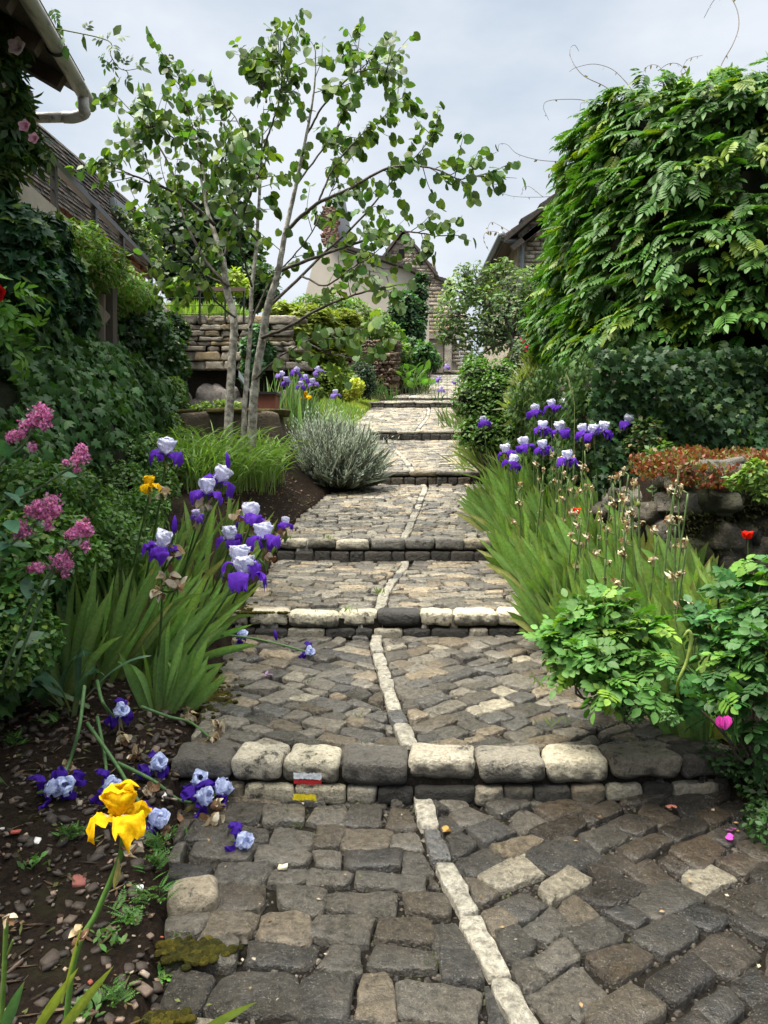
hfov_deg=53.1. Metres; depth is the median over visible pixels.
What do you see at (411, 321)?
ivy
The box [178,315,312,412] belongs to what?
stone wall
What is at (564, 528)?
iris
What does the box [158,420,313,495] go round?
daylily
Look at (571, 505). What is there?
iris
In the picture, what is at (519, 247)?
stone house
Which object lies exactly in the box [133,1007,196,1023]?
moss
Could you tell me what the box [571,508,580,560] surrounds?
poppy
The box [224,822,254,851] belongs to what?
iris flower
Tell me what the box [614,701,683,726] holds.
edge weed
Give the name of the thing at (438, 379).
iris
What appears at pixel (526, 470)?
iris
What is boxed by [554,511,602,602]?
iris
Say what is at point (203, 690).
iris
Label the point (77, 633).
iris
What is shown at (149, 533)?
iris
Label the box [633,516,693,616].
iris
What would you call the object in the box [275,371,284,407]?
iris
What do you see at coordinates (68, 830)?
weed
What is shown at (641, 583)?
iris
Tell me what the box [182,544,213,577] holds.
iris
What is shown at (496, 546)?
iris
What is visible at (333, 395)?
iris
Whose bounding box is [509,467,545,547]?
iris
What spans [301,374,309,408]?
iris
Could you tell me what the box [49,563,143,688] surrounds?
iris
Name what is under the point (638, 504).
poppy
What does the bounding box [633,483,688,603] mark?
iris
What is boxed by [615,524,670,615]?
iris
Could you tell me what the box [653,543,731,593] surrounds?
iris
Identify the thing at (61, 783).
iris
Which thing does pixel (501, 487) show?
iris
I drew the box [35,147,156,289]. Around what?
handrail
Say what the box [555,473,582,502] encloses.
iris
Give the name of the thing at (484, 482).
iris
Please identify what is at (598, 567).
iris
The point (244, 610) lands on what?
moss
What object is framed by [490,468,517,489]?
iris
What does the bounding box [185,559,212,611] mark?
iris
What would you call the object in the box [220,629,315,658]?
iris
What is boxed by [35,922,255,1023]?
iris
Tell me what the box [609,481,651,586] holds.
iris
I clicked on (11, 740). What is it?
weed
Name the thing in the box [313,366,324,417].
iris
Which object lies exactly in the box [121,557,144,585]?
iris
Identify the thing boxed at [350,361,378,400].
box bush
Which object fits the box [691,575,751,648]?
iris
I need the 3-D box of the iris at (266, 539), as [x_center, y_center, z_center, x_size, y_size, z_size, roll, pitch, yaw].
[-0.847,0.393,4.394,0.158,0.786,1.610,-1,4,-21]
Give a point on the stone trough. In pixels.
(268, 418)
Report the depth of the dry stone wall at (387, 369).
25.62 m
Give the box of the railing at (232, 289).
[160,286,244,322]
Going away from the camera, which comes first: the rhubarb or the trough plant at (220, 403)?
the trough plant at (220, 403)
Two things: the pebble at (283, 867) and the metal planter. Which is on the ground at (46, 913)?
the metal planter
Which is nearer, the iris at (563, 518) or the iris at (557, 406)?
the iris at (563, 518)
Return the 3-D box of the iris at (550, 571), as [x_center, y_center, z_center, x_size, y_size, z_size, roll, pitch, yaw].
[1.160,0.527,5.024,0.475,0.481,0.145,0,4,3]
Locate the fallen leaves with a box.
[174,517,761,1006]
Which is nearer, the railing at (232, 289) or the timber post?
the timber post
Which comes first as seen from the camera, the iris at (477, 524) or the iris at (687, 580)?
the iris at (687, 580)
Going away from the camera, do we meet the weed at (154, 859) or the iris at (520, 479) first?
the weed at (154, 859)
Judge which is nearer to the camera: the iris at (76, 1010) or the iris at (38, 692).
the iris at (76, 1010)
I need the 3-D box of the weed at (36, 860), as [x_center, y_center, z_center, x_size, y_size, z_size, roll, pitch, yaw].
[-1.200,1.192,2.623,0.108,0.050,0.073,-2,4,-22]
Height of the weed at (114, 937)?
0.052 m
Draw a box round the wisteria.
[483,0,767,433]
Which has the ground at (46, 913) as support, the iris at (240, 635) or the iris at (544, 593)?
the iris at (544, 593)
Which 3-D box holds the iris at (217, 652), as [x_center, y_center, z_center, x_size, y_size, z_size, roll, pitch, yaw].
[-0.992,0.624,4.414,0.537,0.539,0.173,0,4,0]
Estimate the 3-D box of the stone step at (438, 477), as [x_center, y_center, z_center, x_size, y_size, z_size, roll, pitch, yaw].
[0.485,-0.469,11.383,2.432,0.302,0.402,0,4,0]
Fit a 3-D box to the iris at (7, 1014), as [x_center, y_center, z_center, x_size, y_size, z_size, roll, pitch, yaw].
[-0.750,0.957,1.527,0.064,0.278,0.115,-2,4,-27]
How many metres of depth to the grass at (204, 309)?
13.10 m
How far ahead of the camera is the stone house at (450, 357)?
41.25 m
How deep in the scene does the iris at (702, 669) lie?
3.70 m
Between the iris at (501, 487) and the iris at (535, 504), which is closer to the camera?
the iris at (535, 504)
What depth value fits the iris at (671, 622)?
3.83 m
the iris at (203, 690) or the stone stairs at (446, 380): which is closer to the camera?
the iris at (203, 690)
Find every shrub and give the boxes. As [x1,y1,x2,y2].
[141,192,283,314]
[215,265,249,298]
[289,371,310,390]
[290,292,415,386]
[303,359,362,403]
[343,378,365,401]
[400,335,444,390]
[450,352,518,467]
[503,331,539,372]
[551,367,677,500]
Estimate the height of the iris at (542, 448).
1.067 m
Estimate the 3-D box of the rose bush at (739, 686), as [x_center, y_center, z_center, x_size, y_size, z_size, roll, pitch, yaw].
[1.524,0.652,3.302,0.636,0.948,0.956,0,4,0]
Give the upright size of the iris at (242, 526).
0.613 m
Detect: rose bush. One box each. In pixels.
[516,579,682,724]
[667,554,767,788]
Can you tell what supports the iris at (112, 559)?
on the ground at (46, 913)
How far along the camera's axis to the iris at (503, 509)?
7.04 m
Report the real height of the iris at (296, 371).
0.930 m
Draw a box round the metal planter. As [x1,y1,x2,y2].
[258,392,280,408]
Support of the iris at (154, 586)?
on the ground at (46, 913)
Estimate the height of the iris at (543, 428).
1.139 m
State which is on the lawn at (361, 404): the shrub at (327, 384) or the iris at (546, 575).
the shrub at (327, 384)
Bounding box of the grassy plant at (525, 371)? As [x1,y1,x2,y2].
[492,344,544,426]
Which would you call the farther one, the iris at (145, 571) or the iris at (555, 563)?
the iris at (555, 563)
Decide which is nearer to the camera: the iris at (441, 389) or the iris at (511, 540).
the iris at (511, 540)
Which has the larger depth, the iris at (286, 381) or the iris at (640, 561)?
the iris at (286, 381)
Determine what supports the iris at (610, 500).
on the ground at (46, 913)
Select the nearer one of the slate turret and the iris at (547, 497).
the iris at (547, 497)
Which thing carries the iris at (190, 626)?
on the ground at (46, 913)
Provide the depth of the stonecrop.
4.77 m
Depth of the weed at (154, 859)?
2.66 m
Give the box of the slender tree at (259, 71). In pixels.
[48,8,525,464]
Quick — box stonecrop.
[628,444,767,490]
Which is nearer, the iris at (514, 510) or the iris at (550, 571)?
the iris at (550, 571)
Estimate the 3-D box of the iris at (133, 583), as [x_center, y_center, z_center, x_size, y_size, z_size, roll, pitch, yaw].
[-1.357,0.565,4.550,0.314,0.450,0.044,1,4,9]
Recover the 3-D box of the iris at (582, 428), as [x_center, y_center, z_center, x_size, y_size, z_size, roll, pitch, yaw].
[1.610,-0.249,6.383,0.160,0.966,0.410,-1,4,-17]
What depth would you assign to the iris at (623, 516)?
4.86 m
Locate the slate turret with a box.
[320,189,353,246]
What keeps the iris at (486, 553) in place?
on the path
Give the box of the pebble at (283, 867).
[277,863,287,870]
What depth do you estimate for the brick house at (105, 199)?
9.73 m
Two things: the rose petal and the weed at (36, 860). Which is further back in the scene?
the rose petal
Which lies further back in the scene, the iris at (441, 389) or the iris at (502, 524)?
the iris at (441, 389)
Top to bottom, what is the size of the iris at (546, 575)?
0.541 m
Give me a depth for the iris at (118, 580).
4.44 m
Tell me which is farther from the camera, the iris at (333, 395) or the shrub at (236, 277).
the shrub at (236, 277)
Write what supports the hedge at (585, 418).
on the ground at (46, 913)
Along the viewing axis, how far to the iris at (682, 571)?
3.74 m
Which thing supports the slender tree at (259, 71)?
on the ground at (46, 913)
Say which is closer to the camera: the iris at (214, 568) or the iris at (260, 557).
the iris at (214, 568)
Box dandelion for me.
[157,963,172,983]
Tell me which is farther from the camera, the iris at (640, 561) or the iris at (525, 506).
the iris at (525, 506)
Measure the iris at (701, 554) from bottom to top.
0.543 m
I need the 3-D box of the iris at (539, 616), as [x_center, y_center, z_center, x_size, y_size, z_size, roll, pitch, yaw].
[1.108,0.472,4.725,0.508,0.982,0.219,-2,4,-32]
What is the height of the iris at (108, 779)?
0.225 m
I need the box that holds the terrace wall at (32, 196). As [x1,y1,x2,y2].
[19,182,178,357]
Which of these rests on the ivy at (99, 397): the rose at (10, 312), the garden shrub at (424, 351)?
the rose at (10, 312)
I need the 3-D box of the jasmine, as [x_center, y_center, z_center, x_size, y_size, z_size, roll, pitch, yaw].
[-2.841,-2.425,7.977,0.631,0.762,2.641,0,4,0]
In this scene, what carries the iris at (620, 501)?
on the ground at (46, 913)
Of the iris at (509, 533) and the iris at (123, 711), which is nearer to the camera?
the iris at (123, 711)
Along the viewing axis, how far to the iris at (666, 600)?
3.88 m
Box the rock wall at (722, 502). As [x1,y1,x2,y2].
[576,456,767,573]
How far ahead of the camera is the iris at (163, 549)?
3.42 m
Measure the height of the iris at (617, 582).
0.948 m
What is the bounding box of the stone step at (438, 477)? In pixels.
[376,470,483,485]
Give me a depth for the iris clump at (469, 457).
11.54 m
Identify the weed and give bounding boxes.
[3,728,31,746]
[17,851,48,869]
[27,711,62,725]
[52,820,87,841]
[63,992,105,1021]
[85,974,141,1007]
[90,925,126,952]
[102,885,145,926]
[124,870,185,910]
[132,846,179,872]
[143,826,171,850]
[170,824,191,838]
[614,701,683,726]
[695,738,767,846]
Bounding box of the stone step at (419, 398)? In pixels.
[393,397,450,400]
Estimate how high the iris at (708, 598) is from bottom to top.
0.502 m
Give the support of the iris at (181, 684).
on the ground at (46, 913)
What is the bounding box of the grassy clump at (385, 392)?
[343,359,443,400]
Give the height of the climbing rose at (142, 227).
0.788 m
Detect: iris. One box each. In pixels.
[0,642,149,717]
[0,913,24,1023]
[28,577,121,695]
[28,685,86,809]
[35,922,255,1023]
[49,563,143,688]
[63,779,151,1019]
[80,566,188,679]
[85,552,124,638]
[85,721,183,838]
[89,715,121,804]
[95,679,142,761]
[98,542,144,599]
[99,560,158,609]
[103,517,160,590]
[109,537,155,580]
[110,563,184,625]
[117,621,207,713]
[117,761,234,825]
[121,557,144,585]
[124,475,161,617]
[125,517,161,557]
[126,557,178,604]
[127,522,162,581]
[129,550,225,664]
[131,570,171,598]
[133,594,236,682]
[139,526,217,622]
[140,705,225,742]
[142,515,187,656]
[142,518,209,581]
[145,437,183,577]
[145,521,206,586]
[146,573,206,611]
[164,577,257,660]
[165,636,227,712]
[169,452,234,602]
[169,512,224,586]
[181,500,225,556]
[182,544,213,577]
[183,509,203,576]
[184,497,244,575]
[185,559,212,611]
[186,569,229,605]
[187,544,266,654]
[189,566,254,640]
[208,571,261,616]
[210,510,251,595]
[216,512,273,554]
[218,497,251,531]
[219,502,269,593]
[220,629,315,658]
[221,528,260,577]
[231,521,280,603]
[243,526,274,579]
[249,517,282,555]
[272,516,293,548]
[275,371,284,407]
[281,376,291,428]
[290,366,300,424]
[296,381,305,421]
[300,391,311,419]
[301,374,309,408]
[308,378,318,423]
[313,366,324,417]
[330,389,340,415]
[435,376,441,425]
[438,386,444,427]
[443,363,449,426]
[452,377,459,425]
[454,488,495,531]
[457,485,493,517]
[465,482,491,498]
[469,490,509,529]
[470,481,490,493]
[470,488,500,511]
[474,473,496,494]
[474,487,501,496]
[478,416,497,485]
[478,529,494,557]
[480,489,494,505]
[483,518,533,573]
[484,515,521,551]
[484,528,528,592]
[485,443,515,531]
[485,465,507,480]
[485,467,532,493]
[487,471,525,494]
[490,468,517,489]
[490,534,541,589]
[492,483,515,520]
[492,490,515,525]
[494,512,511,531]
[495,473,525,499]
[500,474,535,502]
[501,436,534,526]
[501,453,526,508]
[501,569,560,641]
[504,537,570,579]
[505,484,523,535]
[507,526,518,540]
[508,461,540,526]
[508,508,535,533]
[508,536,534,546]
[508,587,551,635]
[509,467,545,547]
[509,503,522,519]
[510,481,523,538]
[514,485,563,518]
[515,487,532,518]
[515,487,545,507]
[516,453,526,473]
[518,453,548,487]
[521,534,548,569]
[521,555,573,597]
[522,439,553,533]
[525,487,551,510]
[526,403,543,493]
[526,464,547,493]
[526,470,568,561]
[526,561,578,583]
[527,434,557,508]
[527,455,562,551]
[528,453,570,528]
[528,567,571,605]
[533,509,581,631]
[534,420,552,519]
[534,587,589,626]
[535,463,563,537]
[535,509,579,598]
[536,399,558,495]
[541,520,609,550]
[544,398,572,496]
[545,516,585,574]
[546,488,577,559]
[548,420,569,511]
[549,449,577,518]
[553,484,593,587]
[553,509,621,566]
[553,519,587,603]
[554,454,581,530]
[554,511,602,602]
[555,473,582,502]
[559,423,598,501]
[560,444,606,541]
[561,461,594,535]
[564,421,613,509]
[566,544,633,583]
[568,473,601,517]
[568,494,622,539]
[575,531,596,600]
[577,517,627,576]
[578,575,591,603]
[579,423,605,510]
[579,549,609,628]
[583,465,628,563]
[583,474,632,576]
[587,545,637,604]
[587,551,633,581]
[589,495,630,598]
[593,470,629,582]
[598,476,612,549]
[599,526,629,601]
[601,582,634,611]
[602,491,636,519]
[602,593,671,676]
[606,488,644,556]
[606,571,661,597]
[608,515,619,540]
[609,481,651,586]
[610,477,653,566]
[610,519,636,631]
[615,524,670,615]
[619,413,634,469]
[622,483,685,605]
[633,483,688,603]
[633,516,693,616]
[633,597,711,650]
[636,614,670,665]
[641,532,718,577]
[643,570,716,726]
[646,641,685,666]
[648,631,708,677]
[649,465,723,574]
[651,479,678,576]
[652,537,688,637]
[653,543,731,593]
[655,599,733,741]
[658,610,732,694]
[659,602,696,640]
[660,579,712,614]
[667,566,696,609]
[668,586,715,644]
[675,629,692,703]
[676,550,753,587]
[682,566,753,653]
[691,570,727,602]
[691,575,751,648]
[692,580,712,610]
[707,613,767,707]
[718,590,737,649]
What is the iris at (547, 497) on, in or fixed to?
on the ground at (46, 913)
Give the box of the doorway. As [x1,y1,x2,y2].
[422,339,442,372]
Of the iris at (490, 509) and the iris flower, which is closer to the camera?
the iris flower
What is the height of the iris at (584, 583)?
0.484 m
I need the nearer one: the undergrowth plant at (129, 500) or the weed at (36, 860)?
the weed at (36, 860)
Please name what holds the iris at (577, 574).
on the ground at (46, 913)
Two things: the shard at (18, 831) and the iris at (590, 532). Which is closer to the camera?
the shard at (18, 831)
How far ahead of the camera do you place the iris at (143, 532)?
5.14 m
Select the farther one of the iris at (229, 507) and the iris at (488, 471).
the iris at (488, 471)
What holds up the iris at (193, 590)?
on the ground at (46, 913)
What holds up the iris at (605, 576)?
on the ground at (46, 913)
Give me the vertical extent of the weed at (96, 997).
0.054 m
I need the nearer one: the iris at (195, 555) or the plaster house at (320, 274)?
the iris at (195, 555)
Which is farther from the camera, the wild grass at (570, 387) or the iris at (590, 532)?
the wild grass at (570, 387)
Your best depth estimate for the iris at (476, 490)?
8.49 m
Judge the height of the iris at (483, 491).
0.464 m
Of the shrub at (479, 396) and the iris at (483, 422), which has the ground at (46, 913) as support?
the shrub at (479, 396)
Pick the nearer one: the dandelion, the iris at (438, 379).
the dandelion
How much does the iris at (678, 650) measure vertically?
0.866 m
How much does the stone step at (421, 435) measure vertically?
0.289 m
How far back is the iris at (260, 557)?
6.06 m
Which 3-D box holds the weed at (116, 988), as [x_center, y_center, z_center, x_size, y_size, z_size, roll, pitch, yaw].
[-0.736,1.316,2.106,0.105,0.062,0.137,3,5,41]
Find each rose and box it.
[0,9,151,199]
[0,274,51,381]
[111,205,166,273]
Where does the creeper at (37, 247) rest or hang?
attached to the terrace wall at (32, 196)
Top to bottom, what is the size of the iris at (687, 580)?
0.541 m
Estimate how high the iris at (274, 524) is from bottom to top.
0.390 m
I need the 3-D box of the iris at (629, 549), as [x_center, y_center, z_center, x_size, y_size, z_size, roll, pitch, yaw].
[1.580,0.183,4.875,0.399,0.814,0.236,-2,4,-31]
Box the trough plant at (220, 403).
[190,399,241,411]
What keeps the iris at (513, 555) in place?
on the ground at (46, 913)
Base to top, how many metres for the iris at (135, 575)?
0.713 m
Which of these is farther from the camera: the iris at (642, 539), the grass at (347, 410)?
the grass at (347, 410)
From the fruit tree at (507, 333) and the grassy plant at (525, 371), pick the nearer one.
the grassy plant at (525, 371)
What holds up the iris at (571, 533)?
on the ground at (46, 913)
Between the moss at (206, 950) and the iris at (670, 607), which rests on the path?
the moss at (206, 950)
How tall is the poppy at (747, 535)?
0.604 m
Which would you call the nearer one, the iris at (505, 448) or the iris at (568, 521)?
the iris at (568, 521)
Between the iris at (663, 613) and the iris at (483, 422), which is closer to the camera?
the iris at (663, 613)
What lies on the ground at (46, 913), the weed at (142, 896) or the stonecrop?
the weed at (142, 896)
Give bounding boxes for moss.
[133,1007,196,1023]
[154,935,244,971]
[191,658,244,726]
[234,601,257,613]
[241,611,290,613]
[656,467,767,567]
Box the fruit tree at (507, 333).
[432,256,541,383]
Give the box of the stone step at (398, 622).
[229,607,522,638]
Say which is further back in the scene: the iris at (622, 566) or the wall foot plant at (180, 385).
the wall foot plant at (180, 385)
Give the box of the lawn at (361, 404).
[296,377,379,423]
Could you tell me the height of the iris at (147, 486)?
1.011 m
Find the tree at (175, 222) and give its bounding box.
[143,184,249,304]
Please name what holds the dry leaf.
on the path
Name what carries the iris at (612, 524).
on the ground at (46, 913)
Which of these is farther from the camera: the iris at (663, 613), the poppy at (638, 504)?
the poppy at (638, 504)
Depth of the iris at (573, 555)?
5.02 m
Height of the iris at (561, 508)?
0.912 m
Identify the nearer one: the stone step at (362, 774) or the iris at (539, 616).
the stone step at (362, 774)
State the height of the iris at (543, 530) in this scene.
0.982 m
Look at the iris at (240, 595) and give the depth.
5.18 m
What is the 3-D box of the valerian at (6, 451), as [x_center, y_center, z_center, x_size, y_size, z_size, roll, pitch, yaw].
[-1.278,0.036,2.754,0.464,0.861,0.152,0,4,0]
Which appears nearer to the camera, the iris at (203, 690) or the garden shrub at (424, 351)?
the iris at (203, 690)
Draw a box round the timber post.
[96,285,117,345]
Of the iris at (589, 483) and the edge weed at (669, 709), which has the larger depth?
the iris at (589, 483)
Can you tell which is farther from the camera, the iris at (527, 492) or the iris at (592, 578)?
the iris at (527, 492)
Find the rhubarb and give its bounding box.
[396,359,441,394]
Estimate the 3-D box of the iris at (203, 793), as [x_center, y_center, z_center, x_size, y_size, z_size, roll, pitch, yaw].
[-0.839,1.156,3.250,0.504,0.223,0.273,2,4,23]
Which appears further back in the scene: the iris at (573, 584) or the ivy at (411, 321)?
the ivy at (411, 321)
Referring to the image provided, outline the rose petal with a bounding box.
[725,833,732,839]
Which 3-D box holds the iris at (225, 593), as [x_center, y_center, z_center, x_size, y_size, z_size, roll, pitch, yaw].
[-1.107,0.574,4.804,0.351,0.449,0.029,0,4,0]
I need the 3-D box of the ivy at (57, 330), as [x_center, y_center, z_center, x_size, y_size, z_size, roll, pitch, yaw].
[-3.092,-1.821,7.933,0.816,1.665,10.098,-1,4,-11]
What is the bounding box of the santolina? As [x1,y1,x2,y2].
[285,403,400,492]
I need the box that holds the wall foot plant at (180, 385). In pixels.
[158,376,198,477]
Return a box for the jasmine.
[64,217,155,318]
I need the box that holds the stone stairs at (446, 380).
[427,375,462,386]
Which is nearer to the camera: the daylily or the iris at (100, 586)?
the iris at (100, 586)
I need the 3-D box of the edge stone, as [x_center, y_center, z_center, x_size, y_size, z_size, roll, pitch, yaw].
[-0.641,1.299,2.587,0.172,0.107,0.152,-1,4,-12]
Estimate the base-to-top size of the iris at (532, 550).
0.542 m
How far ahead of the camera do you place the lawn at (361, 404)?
21.02 m
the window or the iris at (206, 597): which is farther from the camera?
the window
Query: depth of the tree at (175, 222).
19.37 m
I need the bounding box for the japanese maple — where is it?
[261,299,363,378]
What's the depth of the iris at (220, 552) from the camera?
5.78 m
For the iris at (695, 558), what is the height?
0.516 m
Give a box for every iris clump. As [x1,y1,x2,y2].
[259,369,338,436]
[433,396,465,427]
[435,421,493,478]
[475,435,518,481]
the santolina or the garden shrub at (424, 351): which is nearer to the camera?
the santolina
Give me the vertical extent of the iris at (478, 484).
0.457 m
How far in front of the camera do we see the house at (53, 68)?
5.23 m
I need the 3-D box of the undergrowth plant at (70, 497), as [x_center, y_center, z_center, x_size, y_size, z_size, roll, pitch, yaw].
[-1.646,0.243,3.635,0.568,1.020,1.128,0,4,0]
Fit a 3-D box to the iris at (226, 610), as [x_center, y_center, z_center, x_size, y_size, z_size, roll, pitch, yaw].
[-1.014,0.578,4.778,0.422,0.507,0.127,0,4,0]
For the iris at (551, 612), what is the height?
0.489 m
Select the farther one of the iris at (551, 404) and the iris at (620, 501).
the iris at (551, 404)
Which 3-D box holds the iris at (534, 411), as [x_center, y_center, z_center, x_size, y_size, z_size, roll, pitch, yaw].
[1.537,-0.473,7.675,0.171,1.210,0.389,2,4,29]
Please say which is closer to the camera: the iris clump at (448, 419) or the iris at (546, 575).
the iris at (546, 575)
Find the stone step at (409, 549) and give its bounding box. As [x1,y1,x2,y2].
[277,536,492,562]
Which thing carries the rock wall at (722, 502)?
on the ground at (46, 913)
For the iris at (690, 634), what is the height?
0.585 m
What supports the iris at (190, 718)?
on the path
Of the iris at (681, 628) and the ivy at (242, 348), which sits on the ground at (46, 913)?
the iris at (681, 628)
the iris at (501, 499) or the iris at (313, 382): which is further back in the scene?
the iris at (313, 382)
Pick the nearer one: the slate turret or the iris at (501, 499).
the iris at (501, 499)
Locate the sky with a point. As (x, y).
(493, 65)
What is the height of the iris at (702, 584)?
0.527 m
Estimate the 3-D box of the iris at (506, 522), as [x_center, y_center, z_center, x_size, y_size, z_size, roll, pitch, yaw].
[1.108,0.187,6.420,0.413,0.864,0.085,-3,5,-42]
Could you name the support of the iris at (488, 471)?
on the ground at (46, 913)
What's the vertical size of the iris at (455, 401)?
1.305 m
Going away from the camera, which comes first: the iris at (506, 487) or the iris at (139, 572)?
the iris at (139, 572)
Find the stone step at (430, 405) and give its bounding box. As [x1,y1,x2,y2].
[369,402,450,408]
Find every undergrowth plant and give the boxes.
[0,455,104,695]
[59,431,182,588]
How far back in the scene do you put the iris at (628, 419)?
6.23 m
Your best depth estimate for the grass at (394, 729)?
4.17 m
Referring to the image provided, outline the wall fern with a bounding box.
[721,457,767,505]
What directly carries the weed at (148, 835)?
on the ground at (46, 913)
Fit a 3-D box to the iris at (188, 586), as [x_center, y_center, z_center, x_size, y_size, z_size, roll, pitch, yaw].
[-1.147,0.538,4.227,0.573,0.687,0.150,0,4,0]
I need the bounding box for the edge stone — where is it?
[167,874,219,916]
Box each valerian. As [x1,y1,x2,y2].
[0,401,91,516]
[0,492,63,616]
[0,517,94,681]
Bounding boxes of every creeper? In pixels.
[0,192,99,335]
[118,288,192,384]
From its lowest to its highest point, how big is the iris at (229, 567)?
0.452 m
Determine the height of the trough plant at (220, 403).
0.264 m
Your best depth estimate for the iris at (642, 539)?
4.93 m
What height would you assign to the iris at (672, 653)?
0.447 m
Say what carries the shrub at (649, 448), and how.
on the rock wall at (722, 502)
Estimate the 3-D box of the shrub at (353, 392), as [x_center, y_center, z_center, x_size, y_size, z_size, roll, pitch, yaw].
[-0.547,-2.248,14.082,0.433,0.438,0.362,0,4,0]
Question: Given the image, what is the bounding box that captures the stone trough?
[177,408,290,452]
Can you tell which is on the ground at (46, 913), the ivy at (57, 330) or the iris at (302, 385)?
the iris at (302, 385)
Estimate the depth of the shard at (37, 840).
2.74 m
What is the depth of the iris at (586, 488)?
5.35 m
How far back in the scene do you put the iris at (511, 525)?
6.42 m
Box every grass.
[163,298,293,384]
[168,423,648,967]
[308,396,397,450]
[565,372,574,505]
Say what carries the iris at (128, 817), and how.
on the ground at (46, 913)
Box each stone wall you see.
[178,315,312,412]
[345,339,403,395]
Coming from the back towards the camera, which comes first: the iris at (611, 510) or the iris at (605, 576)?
the iris at (611, 510)
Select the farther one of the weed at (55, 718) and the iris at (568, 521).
the iris at (568, 521)
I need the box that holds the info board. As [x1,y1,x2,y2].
[239,371,249,407]
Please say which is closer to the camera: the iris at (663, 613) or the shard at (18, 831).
the shard at (18, 831)
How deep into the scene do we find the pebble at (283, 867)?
2.75 m
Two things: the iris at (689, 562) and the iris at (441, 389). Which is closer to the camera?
the iris at (689, 562)
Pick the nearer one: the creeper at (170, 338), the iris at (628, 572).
the iris at (628, 572)
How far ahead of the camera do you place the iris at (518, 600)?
4.91 m
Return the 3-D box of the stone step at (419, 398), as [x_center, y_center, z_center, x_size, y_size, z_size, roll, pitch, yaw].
[1.189,-3.545,24.428,1.932,0.204,0.380,0,4,0]
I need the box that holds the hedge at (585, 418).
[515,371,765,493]
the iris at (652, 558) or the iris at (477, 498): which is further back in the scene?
the iris at (477, 498)
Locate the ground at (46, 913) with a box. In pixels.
[0,379,767,1023]
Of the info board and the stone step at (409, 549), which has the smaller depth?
the stone step at (409, 549)
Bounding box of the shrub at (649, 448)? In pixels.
[551,367,677,500]
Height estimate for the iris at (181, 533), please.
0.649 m
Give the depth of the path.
2.84 m
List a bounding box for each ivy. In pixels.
[0,186,129,349]
[0,332,192,785]
[236,323,277,388]
[383,271,430,343]
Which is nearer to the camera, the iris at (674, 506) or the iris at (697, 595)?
the iris at (697, 595)
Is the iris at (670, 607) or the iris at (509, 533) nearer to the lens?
the iris at (670, 607)
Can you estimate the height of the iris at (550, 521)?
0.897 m
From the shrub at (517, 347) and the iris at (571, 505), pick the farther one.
the shrub at (517, 347)
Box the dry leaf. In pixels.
[442,825,450,831]
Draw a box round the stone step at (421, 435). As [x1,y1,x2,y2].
[360,431,460,440]
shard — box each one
[10,829,20,833]
[34,837,40,843]
[72,874,85,887]
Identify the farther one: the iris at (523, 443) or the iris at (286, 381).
the iris at (286, 381)
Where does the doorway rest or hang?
in the stone house at (450, 357)
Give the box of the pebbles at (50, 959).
[0,475,314,1023]
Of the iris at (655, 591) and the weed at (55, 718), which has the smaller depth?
the weed at (55, 718)
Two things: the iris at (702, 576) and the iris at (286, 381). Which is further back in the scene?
the iris at (286, 381)
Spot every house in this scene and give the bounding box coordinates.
[0,0,92,348]
[19,123,147,282]
[304,240,431,347]
[382,229,470,377]
[467,188,559,384]
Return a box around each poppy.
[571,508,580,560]
[636,501,640,553]
[741,531,753,573]
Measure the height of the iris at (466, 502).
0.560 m
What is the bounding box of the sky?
[22,0,767,367]
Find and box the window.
[399,249,403,258]
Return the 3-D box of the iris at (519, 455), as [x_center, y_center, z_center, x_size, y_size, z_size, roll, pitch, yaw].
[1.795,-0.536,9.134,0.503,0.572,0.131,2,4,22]
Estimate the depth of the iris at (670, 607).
3.86 m
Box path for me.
[156,387,767,1023]
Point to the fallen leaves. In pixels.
(480, 895)
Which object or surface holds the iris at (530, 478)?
on the ground at (46, 913)
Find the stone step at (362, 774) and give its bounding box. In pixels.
[171,739,729,806]
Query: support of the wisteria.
on the hedge at (585, 418)
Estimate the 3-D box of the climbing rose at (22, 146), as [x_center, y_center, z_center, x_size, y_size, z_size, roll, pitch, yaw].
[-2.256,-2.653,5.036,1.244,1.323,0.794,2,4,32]

